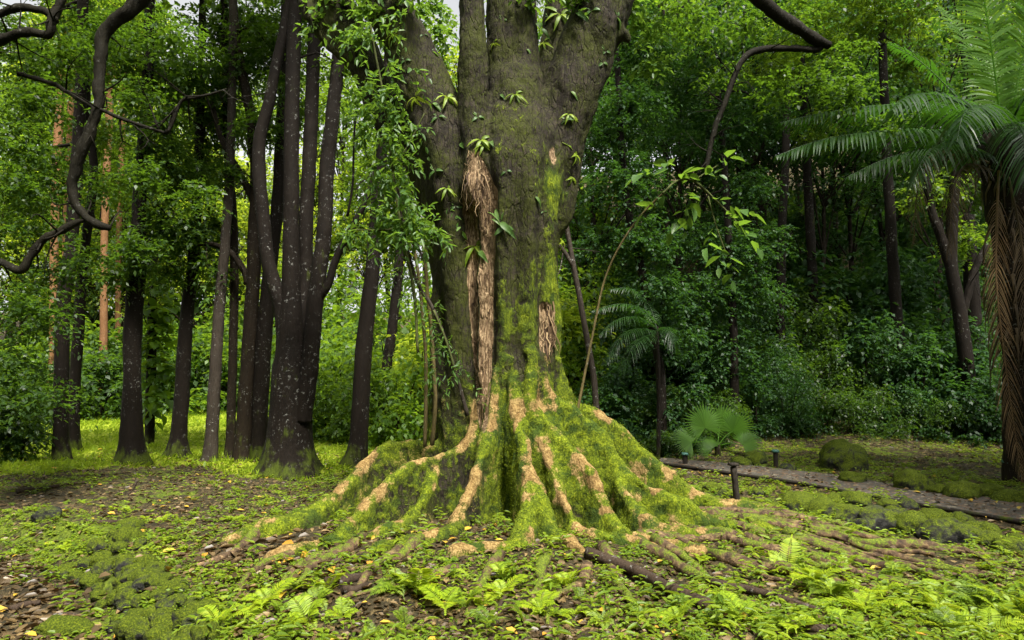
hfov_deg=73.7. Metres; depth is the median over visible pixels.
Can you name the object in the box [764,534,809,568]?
fern
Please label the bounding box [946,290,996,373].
shrub
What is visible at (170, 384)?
shrub
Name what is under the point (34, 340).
shrub
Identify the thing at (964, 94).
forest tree
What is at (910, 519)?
mossy rock
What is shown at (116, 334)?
shrub
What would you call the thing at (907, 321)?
shrub
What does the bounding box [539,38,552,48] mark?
epiphyte fern
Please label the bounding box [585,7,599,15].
epiphyte fern
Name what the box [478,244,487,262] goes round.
epiphyte fern
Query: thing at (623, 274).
shrub
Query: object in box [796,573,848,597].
fern
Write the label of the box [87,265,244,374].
shrub
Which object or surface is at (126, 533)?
mossy rock
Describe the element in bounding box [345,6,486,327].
forest tree
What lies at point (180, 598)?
mossy rock
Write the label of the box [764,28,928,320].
forest tree
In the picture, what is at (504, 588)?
fern
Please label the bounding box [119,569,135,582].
mossy rock
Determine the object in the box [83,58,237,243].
forest tree
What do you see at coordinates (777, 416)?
palm seedling
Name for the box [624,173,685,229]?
shrub
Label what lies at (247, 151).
forest tree
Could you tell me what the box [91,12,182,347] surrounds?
orange tree
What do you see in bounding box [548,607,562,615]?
fern
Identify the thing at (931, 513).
mossy rock
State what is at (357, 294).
shrub
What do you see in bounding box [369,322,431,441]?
shrub
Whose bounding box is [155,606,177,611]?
mossy rock
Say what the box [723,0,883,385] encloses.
slender tree
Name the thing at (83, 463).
grass
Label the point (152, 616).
mossy rock
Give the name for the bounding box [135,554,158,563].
mossy rock
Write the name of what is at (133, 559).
mossy rock
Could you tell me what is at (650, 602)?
fern
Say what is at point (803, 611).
ground cover
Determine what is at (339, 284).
shrub
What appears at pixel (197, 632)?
mossy rock
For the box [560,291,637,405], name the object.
shrub
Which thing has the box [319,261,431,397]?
shrub
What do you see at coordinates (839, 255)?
forest tree
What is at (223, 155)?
forest tree
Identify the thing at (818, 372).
shrub
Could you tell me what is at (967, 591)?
fern
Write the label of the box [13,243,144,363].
shrub
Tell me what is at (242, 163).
forest tree
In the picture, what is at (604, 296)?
shrub
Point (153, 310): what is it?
climbing plant
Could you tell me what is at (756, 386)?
shrub
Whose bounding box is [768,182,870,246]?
shrub
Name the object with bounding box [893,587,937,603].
fern
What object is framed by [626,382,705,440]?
shrub
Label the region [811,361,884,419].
shrub
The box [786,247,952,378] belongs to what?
shrub
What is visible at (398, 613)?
fern
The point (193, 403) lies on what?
shrub
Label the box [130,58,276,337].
forest tree
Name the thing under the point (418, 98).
epiphyte fern
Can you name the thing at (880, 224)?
forest tree
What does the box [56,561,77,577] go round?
mossy rock
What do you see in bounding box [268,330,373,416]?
shrub
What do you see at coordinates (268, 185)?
forest tree
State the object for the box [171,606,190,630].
mossy rock
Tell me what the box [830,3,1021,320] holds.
forest tree
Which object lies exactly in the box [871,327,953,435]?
shrub
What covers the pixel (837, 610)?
fern
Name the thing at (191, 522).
fern
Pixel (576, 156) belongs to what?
epiphyte fern
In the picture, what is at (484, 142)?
epiphyte fern
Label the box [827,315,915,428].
shrub
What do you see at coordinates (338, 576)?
fern
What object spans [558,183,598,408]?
pale sapling
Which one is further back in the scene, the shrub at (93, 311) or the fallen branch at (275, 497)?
the shrub at (93, 311)
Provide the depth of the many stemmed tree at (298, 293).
11.46 m
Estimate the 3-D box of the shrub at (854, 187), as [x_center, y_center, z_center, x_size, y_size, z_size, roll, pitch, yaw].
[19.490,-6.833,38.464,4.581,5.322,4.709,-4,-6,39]
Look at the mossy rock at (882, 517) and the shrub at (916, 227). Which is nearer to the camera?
the mossy rock at (882, 517)
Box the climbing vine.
[319,0,466,352]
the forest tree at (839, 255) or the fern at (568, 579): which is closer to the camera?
the fern at (568, 579)
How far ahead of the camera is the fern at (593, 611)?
4.39 m
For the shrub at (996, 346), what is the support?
on the ground at (158, 497)
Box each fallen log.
[584,547,713,610]
[710,578,820,613]
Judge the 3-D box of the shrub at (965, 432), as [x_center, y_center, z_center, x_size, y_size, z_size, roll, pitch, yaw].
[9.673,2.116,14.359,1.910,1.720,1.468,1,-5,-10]
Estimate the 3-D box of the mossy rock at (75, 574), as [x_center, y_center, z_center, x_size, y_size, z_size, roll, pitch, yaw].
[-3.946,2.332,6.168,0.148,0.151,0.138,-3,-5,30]
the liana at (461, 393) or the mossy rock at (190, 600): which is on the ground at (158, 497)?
the mossy rock at (190, 600)
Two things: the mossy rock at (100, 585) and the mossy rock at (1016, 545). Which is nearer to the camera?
the mossy rock at (100, 585)
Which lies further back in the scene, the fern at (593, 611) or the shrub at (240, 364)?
the shrub at (240, 364)
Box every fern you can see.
[54,540,71,551]
[109,524,121,528]
[123,506,139,511]
[156,513,170,521]
[184,518,196,525]
[197,603,259,623]
[217,515,244,521]
[238,577,296,615]
[243,624,264,637]
[266,600,289,616]
[274,612,298,631]
[283,594,323,627]
[295,573,347,589]
[300,583,336,609]
[321,597,360,619]
[359,622,383,636]
[366,568,421,599]
[384,622,420,636]
[385,28,405,47]
[386,568,447,591]
[389,605,413,628]
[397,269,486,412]
[407,90,433,110]
[415,583,466,614]
[428,556,458,564]
[429,165,442,177]
[431,114,445,122]
[433,98,440,110]
[435,92,457,107]
[435,185,456,200]
[449,588,485,607]
[463,240,480,266]
[466,135,490,154]
[468,596,499,605]
[470,605,500,624]
[475,145,489,155]
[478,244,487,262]
[482,574,532,600]
[484,600,506,608]
[488,212,513,235]
[488,560,540,579]
[494,209,515,238]
[504,91,528,103]
[508,604,542,628]
[509,589,561,618]
[527,577,561,590]
[530,601,553,614]
[536,22,549,39]
[537,608,571,619]
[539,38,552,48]
[541,6,567,29]
[542,566,596,584]
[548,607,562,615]
[558,238,564,252]
[558,606,586,616]
[560,113,577,123]
[562,142,579,165]
[566,171,575,185]
[571,587,588,600]
[574,3,587,21]
[584,608,617,632]
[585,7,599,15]
[614,9,620,28]
[624,603,648,616]
[624,605,652,618]
[636,600,660,606]
[656,598,699,628]
[662,594,688,606]
[688,553,710,563]
[701,612,714,622]
[703,585,726,596]
[703,617,733,632]
[719,590,759,623]
[753,609,790,639]
[754,568,778,574]
[760,615,820,633]
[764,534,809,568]
[788,566,851,586]
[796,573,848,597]
[804,581,866,598]
[805,599,832,609]
[813,578,848,595]
[816,590,918,612]
[824,606,870,636]
[836,555,865,562]
[840,574,865,587]
[853,582,908,599]
[865,624,900,630]
[876,555,899,560]
[879,561,914,577]
[891,588,921,592]
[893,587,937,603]
[906,612,940,627]
[913,589,966,625]
[920,578,955,598]
[921,606,974,633]
[928,605,1023,637]
[951,579,1001,612]
[951,587,991,601]
[952,584,1023,608]
[966,595,1023,615]
[968,562,1004,569]
[971,584,1018,591]
[977,588,1021,597]
[993,603,1023,619]
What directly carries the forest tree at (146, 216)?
on the ground at (158, 497)
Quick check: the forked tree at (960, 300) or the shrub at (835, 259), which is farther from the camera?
the shrub at (835, 259)
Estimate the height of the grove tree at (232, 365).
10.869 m
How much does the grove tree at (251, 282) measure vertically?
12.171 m
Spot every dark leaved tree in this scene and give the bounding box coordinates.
[561,0,720,457]
[641,0,864,440]
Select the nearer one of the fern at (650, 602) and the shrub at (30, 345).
the fern at (650, 602)
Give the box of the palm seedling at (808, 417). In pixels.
[768,413,837,432]
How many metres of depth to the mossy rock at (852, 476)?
9.96 m
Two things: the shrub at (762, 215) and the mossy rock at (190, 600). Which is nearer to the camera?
the mossy rock at (190, 600)
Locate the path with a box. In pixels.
[659,458,1023,519]
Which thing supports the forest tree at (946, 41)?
on the ground at (158, 497)
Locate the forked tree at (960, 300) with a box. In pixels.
[891,139,992,434]
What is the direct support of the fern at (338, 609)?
on the ground at (158, 497)
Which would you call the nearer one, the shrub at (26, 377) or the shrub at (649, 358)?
the shrub at (649, 358)
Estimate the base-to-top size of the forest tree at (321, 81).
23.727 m
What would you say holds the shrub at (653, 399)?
on the ground at (158, 497)
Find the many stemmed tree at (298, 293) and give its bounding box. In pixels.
[230,0,377,480]
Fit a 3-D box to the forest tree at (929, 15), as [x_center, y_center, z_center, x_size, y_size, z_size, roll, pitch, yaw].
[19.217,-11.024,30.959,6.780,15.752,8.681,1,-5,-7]
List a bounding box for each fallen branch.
[7,600,40,610]
[16,481,91,493]
[47,612,77,614]
[49,594,67,601]
[83,519,120,523]
[272,490,332,499]
[324,573,362,587]
[338,582,368,593]
[498,579,517,620]
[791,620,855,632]
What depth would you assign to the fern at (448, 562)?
5.53 m
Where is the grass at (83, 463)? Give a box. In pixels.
[0,400,427,480]
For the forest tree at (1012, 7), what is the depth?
31.95 m
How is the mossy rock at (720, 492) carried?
on the ground at (158, 497)
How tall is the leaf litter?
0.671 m
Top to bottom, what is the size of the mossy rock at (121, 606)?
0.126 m
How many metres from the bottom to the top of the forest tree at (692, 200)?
15.207 m
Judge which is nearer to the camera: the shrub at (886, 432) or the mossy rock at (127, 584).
the mossy rock at (127, 584)
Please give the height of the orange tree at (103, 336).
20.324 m
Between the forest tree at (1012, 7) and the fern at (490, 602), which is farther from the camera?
the forest tree at (1012, 7)
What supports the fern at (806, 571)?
on the ground at (158, 497)
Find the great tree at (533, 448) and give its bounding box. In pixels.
[195,0,1023,636]
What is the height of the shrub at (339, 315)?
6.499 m
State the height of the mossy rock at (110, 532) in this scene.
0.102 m
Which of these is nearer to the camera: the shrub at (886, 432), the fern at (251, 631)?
the fern at (251, 631)
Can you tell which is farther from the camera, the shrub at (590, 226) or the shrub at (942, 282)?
the shrub at (590, 226)
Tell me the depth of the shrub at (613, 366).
15.94 m
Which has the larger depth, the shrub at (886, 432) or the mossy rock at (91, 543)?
the shrub at (886, 432)
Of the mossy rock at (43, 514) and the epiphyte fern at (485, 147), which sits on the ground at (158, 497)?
the mossy rock at (43, 514)
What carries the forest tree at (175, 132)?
on the ground at (158, 497)
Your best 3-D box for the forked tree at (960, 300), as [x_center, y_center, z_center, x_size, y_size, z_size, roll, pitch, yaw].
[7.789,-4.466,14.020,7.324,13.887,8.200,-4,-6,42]
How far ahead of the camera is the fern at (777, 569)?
5.43 m
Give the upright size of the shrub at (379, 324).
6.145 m
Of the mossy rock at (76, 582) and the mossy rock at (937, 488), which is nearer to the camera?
the mossy rock at (76, 582)
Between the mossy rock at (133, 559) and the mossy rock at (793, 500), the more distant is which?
the mossy rock at (793, 500)
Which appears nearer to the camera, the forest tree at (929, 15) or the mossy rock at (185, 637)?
the mossy rock at (185, 637)
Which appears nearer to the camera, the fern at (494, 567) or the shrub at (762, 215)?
the fern at (494, 567)
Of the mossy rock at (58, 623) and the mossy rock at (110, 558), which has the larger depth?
the mossy rock at (110, 558)
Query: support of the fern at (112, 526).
on the ground at (158, 497)
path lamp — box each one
[681,452,688,463]
[771,449,779,467]
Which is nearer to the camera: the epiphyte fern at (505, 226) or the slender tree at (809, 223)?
the epiphyte fern at (505, 226)
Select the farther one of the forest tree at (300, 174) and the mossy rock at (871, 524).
the forest tree at (300, 174)
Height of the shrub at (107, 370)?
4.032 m
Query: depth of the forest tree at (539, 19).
32.19 m
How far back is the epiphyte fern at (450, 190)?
7.82 m
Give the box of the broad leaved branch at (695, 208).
[625,150,765,292]
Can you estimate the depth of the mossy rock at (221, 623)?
4.34 m
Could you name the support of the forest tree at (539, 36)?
on the ground at (158, 497)
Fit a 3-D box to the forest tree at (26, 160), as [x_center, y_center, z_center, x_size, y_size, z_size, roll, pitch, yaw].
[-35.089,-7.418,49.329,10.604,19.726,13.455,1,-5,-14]
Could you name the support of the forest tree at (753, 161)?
on the ground at (158, 497)
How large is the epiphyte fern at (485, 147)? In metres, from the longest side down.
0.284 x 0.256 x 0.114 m
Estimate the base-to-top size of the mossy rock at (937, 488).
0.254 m
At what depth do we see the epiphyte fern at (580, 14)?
8.09 m
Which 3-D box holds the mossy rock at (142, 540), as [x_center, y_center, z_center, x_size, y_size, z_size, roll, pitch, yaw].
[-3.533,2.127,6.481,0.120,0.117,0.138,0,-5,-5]
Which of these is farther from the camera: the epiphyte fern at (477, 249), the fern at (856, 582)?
the epiphyte fern at (477, 249)
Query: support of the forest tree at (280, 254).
on the ground at (158, 497)
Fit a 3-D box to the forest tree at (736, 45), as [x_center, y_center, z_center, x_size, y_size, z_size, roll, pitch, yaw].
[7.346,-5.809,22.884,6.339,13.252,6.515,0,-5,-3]
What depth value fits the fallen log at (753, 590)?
4.88 m
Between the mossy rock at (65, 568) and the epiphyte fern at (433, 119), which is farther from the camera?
the epiphyte fern at (433, 119)
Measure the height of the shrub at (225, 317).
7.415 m
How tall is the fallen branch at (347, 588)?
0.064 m
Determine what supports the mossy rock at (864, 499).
on the ground at (158, 497)
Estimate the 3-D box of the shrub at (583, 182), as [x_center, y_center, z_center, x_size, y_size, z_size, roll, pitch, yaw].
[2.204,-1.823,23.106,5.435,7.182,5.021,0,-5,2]
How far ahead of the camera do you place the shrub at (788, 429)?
14.55 m
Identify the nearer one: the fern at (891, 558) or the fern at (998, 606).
the fern at (998, 606)
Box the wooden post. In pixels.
[727,462,739,499]
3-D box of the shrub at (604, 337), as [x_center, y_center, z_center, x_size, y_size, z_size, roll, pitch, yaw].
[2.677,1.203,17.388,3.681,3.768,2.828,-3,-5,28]
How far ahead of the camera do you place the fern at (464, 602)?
4.66 m
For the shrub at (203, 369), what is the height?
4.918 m
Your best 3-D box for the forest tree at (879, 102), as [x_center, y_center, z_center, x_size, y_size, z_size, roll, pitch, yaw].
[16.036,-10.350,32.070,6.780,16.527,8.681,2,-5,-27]
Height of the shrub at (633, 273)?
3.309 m
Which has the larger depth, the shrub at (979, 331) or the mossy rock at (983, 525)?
the shrub at (979, 331)
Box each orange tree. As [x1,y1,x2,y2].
[0,1,122,409]
[8,0,137,255]
[64,0,162,409]
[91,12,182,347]
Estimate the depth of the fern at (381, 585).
4.95 m
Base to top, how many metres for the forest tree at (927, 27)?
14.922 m
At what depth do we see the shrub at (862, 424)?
14.73 m
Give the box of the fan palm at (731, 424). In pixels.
[671,400,762,459]
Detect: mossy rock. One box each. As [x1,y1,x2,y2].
[30,506,62,522]
[31,614,94,638]
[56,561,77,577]
[66,570,83,583]
[74,576,79,585]
[77,557,91,570]
[78,571,101,589]
[86,537,106,554]
[89,550,112,567]
[90,590,108,601]
[91,542,106,552]
[91,560,112,579]
[91,582,104,590]
[94,599,107,607]
[104,555,116,561]
[104,620,118,633]
[105,589,115,606]
[106,529,116,537]
[110,541,129,554]
[110,613,123,622]
[111,553,134,568]
[111,574,121,589]
[112,525,144,542]
[112,558,131,574]
[112,588,136,607]
[114,570,121,576]
[115,517,144,528]
[115,613,143,639]
[116,581,138,593]
[116,602,131,613]
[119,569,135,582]
[121,562,145,572]
[123,608,144,616]
[124,618,149,639]
[127,567,141,580]
[130,557,138,563]
[130,592,150,608]
[131,543,142,550]
[131,574,147,592]
[133,537,146,544]
[134,571,149,580]
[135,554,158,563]
[140,604,155,617]
[141,566,161,572]
[143,624,171,639]
[144,571,173,586]
[145,561,158,566]
[148,609,169,621]
[149,589,170,602]
[149,612,172,627]
[150,578,169,588]
[155,562,168,571]
[155,598,178,608]
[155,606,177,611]
[159,631,176,639]
[160,581,179,594]
[166,593,186,607]
[170,577,189,592]
[170,634,191,639]
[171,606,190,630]
[177,625,193,635]
[181,611,210,625]
[182,596,204,607]
[187,599,218,612]
[190,621,222,639]
[218,620,227,629]
[702,481,720,491]
[717,489,732,498]
[730,456,751,464]
[744,450,768,465]
[748,487,765,496]
[762,497,775,502]
[779,463,796,469]
[779,491,814,512]
[805,496,835,514]
[812,493,824,497]
[818,438,868,471]
[821,503,861,521]
[827,492,843,503]
[838,471,867,482]
[841,490,871,506]
[849,517,876,531]
[856,505,897,532]
[875,498,898,506]
[883,505,907,513]
[892,468,934,490]
[892,510,926,533]
[896,497,919,509]
[914,517,958,544]
[919,508,952,519]
[926,483,944,493]
[942,480,982,498]
[950,511,975,522]
[950,521,980,544]
[964,520,1001,533]
[975,530,1004,546]
[979,483,1005,496]
[990,488,1023,502]
[991,537,1023,554]
[1005,532,1023,539]
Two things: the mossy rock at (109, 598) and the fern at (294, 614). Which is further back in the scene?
the mossy rock at (109, 598)
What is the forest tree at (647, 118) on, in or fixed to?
on the ground at (158, 497)
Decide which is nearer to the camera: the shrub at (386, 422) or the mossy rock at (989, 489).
the mossy rock at (989, 489)
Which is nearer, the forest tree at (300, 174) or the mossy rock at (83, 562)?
the mossy rock at (83, 562)
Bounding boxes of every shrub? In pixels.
[0,281,86,381]
[0,325,47,392]
[0,331,44,399]
[0,349,106,417]
[0,352,109,421]
[12,355,44,402]
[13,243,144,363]
[26,316,146,391]
[30,259,207,370]
[33,340,167,420]
[45,325,174,408]
[81,343,174,419]
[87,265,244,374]
[89,313,205,399]
[108,319,209,410]
[144,320,241,410]
[160,321,270,415]
[171,244,274,373]
[191,292,274,390]
[191,334,275,412]
[220,318,331,413]
[225,305,352,405]
[238,307,378,414]
[239,249,350,340]
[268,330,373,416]
[268,360,350,441]
[270,318,423,401]
[312,334,390,432]
[313,372,409,445]
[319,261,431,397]
[321,349,431,449]
[323,254,402,377]
[323,283,418,348]
[328,283,427,426]
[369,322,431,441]
[370,282,431,396]
[394,317,431,440]
[557,177,663,312]
[557,230,638,307]
[558,244,626,326]
[558,266,652,394]
[560,184,611,250]
[560,193,656,275]
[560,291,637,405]
[560,327,617,408]
[562,292,686,402]
[564,233,633,300]
[564,301,680,401]
[573,378,648,440]
[577,353,653,444]
[581,265,722,393]
[584,257,691,327]
[588,309,635,348]
[597,351,645,422]
[598,207,699,297]
[606,376,693,454]
[614,289,746,398]
[616,260,722,327]
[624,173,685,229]
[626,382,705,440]
[628,380,672,431]
[634,427,680,457]
[639,197,705,260]
[640,370,718,457]
[642,202,697,278]
[660,274,770,389]
[666,311,792,431]
[681,177,768,242]
[696,304,789,375]
[696,388,753,448]
[698,250,802,325]
[698,379,754,423]
[705,202,800,298]
[709,273,823,396]
[711,197,797,274]
[714,225,808,329]
[727,370,785,440]
[739,276,855,391]
[747,338,836,425]
[750,338,868,423]
[752,361,830,439]
[757,302,855,373]
[761,260,846,361]
[767,172,873,267]
[767,193,803,231]
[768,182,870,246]
[772,200,883,305]
[785,381,860,436]
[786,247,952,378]
[808,262,913,317]
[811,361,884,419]
[816,387,887,441]
[818,211,947,302]
[825,210,986,316]
[825,224,962,383]
[827,157,883,223]
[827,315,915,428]
[828,161,938,236]
[839,291,996,389]
[845,246,996,381]
[846,227,953,358]
[851,306,974,436]
[855,383,927,441]
[861,194,936,261]
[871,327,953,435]
[879,338,1001,432]
[880,363,951,442]
[900,202,992,298]
[905,398,976,439]
[912,320,1002,394]
[921,206,996,344]
[922,339,1001,440]
[928,310,1002,433]
[928,381,1001,443]
[942,250,996,315]
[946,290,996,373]
[954,360,1002,448]
[972,365,1001,433]
[984,330,1002,374]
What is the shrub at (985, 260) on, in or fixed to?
on the ground at (158, 497)
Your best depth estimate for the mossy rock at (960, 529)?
6.54 m
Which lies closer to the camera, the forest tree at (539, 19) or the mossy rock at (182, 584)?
the mossy rock at (182, 584)
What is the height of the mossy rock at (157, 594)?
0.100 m
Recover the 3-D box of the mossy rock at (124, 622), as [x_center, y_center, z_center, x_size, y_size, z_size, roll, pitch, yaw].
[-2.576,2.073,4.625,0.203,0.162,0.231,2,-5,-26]
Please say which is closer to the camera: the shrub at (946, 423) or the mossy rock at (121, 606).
the mossy rock at (121, 606)
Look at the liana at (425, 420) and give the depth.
7.77 m
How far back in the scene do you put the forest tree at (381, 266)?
45.43 m
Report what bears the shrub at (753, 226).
on the ground at (158, 497)
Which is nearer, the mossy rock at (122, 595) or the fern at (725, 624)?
the fern at (725, 624)
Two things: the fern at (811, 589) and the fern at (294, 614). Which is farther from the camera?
the fern at (811, 589)
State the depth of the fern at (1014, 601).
4.72 m
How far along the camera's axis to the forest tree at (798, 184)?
31.73 m
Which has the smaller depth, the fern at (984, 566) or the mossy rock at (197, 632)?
the mossy rock at (197, 632)
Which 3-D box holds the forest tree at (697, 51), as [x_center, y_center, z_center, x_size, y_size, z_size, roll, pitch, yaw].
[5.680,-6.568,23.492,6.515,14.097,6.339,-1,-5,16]
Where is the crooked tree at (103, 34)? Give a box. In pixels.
[0,0,247,440]
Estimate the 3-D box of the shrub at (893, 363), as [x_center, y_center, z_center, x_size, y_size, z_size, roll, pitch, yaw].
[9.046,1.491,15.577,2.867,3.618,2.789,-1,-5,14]
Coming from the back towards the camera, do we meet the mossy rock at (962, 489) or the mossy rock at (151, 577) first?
the mossy rock at (962, 489)
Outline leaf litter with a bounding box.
[0,438,1023,639]
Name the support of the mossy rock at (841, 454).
on the ground at (158, 497)
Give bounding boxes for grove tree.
[0,0,220,461]
[52,0,181,450]
[62,0,242,464]
[145,0,270,456]
[165,0,269,459]
[182,0,278,456]
[185,0,328,461]
[242,0,323,460]
[339,0,417,468]
[378,166,427,414]
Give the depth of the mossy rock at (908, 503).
8.15 m
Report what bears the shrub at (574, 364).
on the ground at (158, 497)
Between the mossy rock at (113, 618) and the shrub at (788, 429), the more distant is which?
the shrub at (788, 429)
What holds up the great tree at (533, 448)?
on the ground at (158, 497)
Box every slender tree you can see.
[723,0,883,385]
[756,0,856,375]
[812,0,945,359]
[941,169,983,374]
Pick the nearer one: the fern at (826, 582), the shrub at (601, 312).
the fern at (826, 582)
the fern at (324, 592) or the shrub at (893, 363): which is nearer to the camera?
the fern at (324, 592)
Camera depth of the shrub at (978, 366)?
14.75 m
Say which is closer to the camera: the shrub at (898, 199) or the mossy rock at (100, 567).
the mossy rock at (100, 567)
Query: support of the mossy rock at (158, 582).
on the ground at (158, 497)
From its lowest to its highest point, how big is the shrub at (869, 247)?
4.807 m
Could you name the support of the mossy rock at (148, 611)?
on the ground at (158, 497)
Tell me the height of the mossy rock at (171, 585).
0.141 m
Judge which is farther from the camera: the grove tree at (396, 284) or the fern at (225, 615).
the grove tree at (396, 284)
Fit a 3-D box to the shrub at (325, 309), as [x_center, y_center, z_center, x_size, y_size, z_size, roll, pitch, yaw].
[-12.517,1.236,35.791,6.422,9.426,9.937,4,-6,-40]
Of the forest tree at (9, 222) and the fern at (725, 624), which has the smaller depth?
the fern at (725, 624)
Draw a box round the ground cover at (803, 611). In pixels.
[0,420,1023,639]
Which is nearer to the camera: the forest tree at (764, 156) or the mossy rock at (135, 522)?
the mossy rock at (135, 522)
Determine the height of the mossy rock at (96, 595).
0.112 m
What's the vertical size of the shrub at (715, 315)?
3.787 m
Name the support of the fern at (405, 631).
on the ground at (158, 497)
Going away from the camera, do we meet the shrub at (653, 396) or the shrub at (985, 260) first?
the shrub at (653, 396)
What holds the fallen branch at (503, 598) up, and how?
on the ground at (158, 497)
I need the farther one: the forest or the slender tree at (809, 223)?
the slender tree at (809, 223)
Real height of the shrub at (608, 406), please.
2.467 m
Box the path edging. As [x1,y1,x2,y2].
[662,462,1023,524]
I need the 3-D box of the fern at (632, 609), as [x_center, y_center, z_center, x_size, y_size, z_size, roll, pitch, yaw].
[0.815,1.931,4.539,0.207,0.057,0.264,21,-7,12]
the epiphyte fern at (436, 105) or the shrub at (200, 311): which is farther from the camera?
the shrub at (200, 311)
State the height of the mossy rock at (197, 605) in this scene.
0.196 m
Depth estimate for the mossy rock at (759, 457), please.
12.10 m
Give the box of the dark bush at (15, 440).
[0,395,57,464]
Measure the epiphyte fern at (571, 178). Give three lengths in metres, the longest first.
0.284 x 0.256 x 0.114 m
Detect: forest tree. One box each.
[0,38,92,333]
[0,68,65,345]
[0,68,150,233]
[0,71,127,345]
[0,94,59,286]
[0,103,184,282]
[0,157,99,352]
[0,166,121,341]
[0,183,62,325]
[2,88,128,334]
[6,194,158,341]
[51,85,213,255]
[51,136,180,340]
[79,133,214,302]
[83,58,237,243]
[99,65,249,239]
[112,195,247,329]
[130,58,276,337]
[161,137,316,325]
[173,92,272,255]
[186,154,282,273]
[192,98,299,243]
[215,178,350,276]
[217,207,330,311]
[218,142,367,282]
[236,49,373,240]
[267,79,395,313]
[282,173,366,303]
[300,75,420,310]
[313,115,423,289]
[332,151,428,330]
[335,223,391,307]
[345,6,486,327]
[393,48,458,159]
[484,0,543,44]
[536,0,606,95]
[538,32,647,267]
[545,0,689,241]
[559,45,679,316]
[597,21,777,337]
[607,0,765,284]
[609,4,708,217]
[612,6,740,259]
[625,0,714,259]
[642,0,796,285]
[651,0,811,314]
[651,0,829,278]
[658,7,852,286]
[677,0,840,222]
[685,0,855,270]
[723,1,838,246]
[734,0,916,305]
[760,0,924,274]
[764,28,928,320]
[807,0,977,261]
[812,0,933,258]
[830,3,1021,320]
[838,0,1019,245]
[849,0,1023,262]
[853,0,1021,240]
[870,0,1021,213]
[897,52,1023,260]
[913,2,1017,83]
[946,0,1022,108]
[950,0,1023,93]
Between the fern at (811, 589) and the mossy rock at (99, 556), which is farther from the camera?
the mossy rock at (99, 556)
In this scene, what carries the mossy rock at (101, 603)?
on the ground at (158, 497)
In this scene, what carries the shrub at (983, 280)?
on the ground at (158, 497)
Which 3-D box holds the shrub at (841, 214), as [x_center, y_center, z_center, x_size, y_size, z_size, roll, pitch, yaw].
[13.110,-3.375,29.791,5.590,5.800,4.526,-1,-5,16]
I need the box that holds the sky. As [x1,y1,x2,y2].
[0,0,1023,312]
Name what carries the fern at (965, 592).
on the ground at (158, 497)
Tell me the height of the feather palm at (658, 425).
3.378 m
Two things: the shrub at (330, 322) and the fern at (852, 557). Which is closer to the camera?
the fern at (852, 557)
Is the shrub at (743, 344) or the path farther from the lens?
the shrub at (743, 344)
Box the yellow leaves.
[0,445,1023,639]
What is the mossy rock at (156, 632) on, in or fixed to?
on the ground at (158, 497)
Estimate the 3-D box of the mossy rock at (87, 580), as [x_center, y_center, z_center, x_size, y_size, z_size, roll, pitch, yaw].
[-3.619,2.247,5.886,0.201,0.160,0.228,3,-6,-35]
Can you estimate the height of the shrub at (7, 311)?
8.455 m
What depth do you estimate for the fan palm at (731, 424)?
12.90 m
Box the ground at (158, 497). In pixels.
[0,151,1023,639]
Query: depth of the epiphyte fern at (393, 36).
8.05 m
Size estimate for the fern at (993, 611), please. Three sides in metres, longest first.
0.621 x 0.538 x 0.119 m
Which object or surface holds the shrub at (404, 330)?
on the ground at (158, 497)
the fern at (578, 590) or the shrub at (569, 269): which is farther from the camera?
the shrub at (569, 269)
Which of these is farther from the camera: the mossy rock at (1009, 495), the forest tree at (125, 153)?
the forest tree at (125, 153)
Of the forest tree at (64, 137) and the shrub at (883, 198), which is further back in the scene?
the forest tree at (64, 137)
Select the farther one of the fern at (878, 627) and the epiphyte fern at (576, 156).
the epiphyte fern at (576, 156)
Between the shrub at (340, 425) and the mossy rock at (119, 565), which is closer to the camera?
the mossy rock at (119, 565)
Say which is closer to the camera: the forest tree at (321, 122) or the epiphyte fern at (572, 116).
the epiphyte fern at (572, 116)
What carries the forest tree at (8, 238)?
on the ground at (158, 497)
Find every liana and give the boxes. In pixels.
[346,120,355,216]
[397,187,469,415]
[410,231,427,446]
[422,245,436,445]
[577,193,662,408]
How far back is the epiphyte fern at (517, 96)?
7.87 m
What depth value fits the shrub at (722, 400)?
14.05 m
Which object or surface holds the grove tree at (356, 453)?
on the ground at (158, 497)
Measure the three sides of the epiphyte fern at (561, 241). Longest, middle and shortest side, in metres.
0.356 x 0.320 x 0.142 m
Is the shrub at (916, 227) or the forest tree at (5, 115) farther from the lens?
the forest tree at (5, 115)
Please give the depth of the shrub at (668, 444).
13.09 m
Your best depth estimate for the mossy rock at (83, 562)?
6.29 m
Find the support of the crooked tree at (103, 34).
on the ground at (158, 497)
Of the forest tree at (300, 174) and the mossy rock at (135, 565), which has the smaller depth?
the mossy rock at (135, 565)
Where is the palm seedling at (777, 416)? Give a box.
[743,414,801,429]
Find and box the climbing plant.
[118,227,181,443]
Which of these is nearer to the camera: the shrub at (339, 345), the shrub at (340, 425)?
the shrub at (340, 425)
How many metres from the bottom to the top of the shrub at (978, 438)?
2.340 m
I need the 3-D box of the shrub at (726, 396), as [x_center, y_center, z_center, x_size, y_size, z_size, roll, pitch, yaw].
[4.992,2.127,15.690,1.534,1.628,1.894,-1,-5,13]
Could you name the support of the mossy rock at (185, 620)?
on the ground at (158, 497)
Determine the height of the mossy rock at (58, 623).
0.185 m
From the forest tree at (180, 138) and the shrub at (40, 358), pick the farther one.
the forest tree at (180, 138)
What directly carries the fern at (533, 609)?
on the ground at (158, 497)
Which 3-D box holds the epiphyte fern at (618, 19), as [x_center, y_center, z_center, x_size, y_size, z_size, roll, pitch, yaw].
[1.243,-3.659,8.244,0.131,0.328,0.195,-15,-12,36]
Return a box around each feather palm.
[591,288,683,458]
[773,0,1023,485]
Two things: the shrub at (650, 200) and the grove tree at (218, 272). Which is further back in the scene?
the shrub at (650, 200)

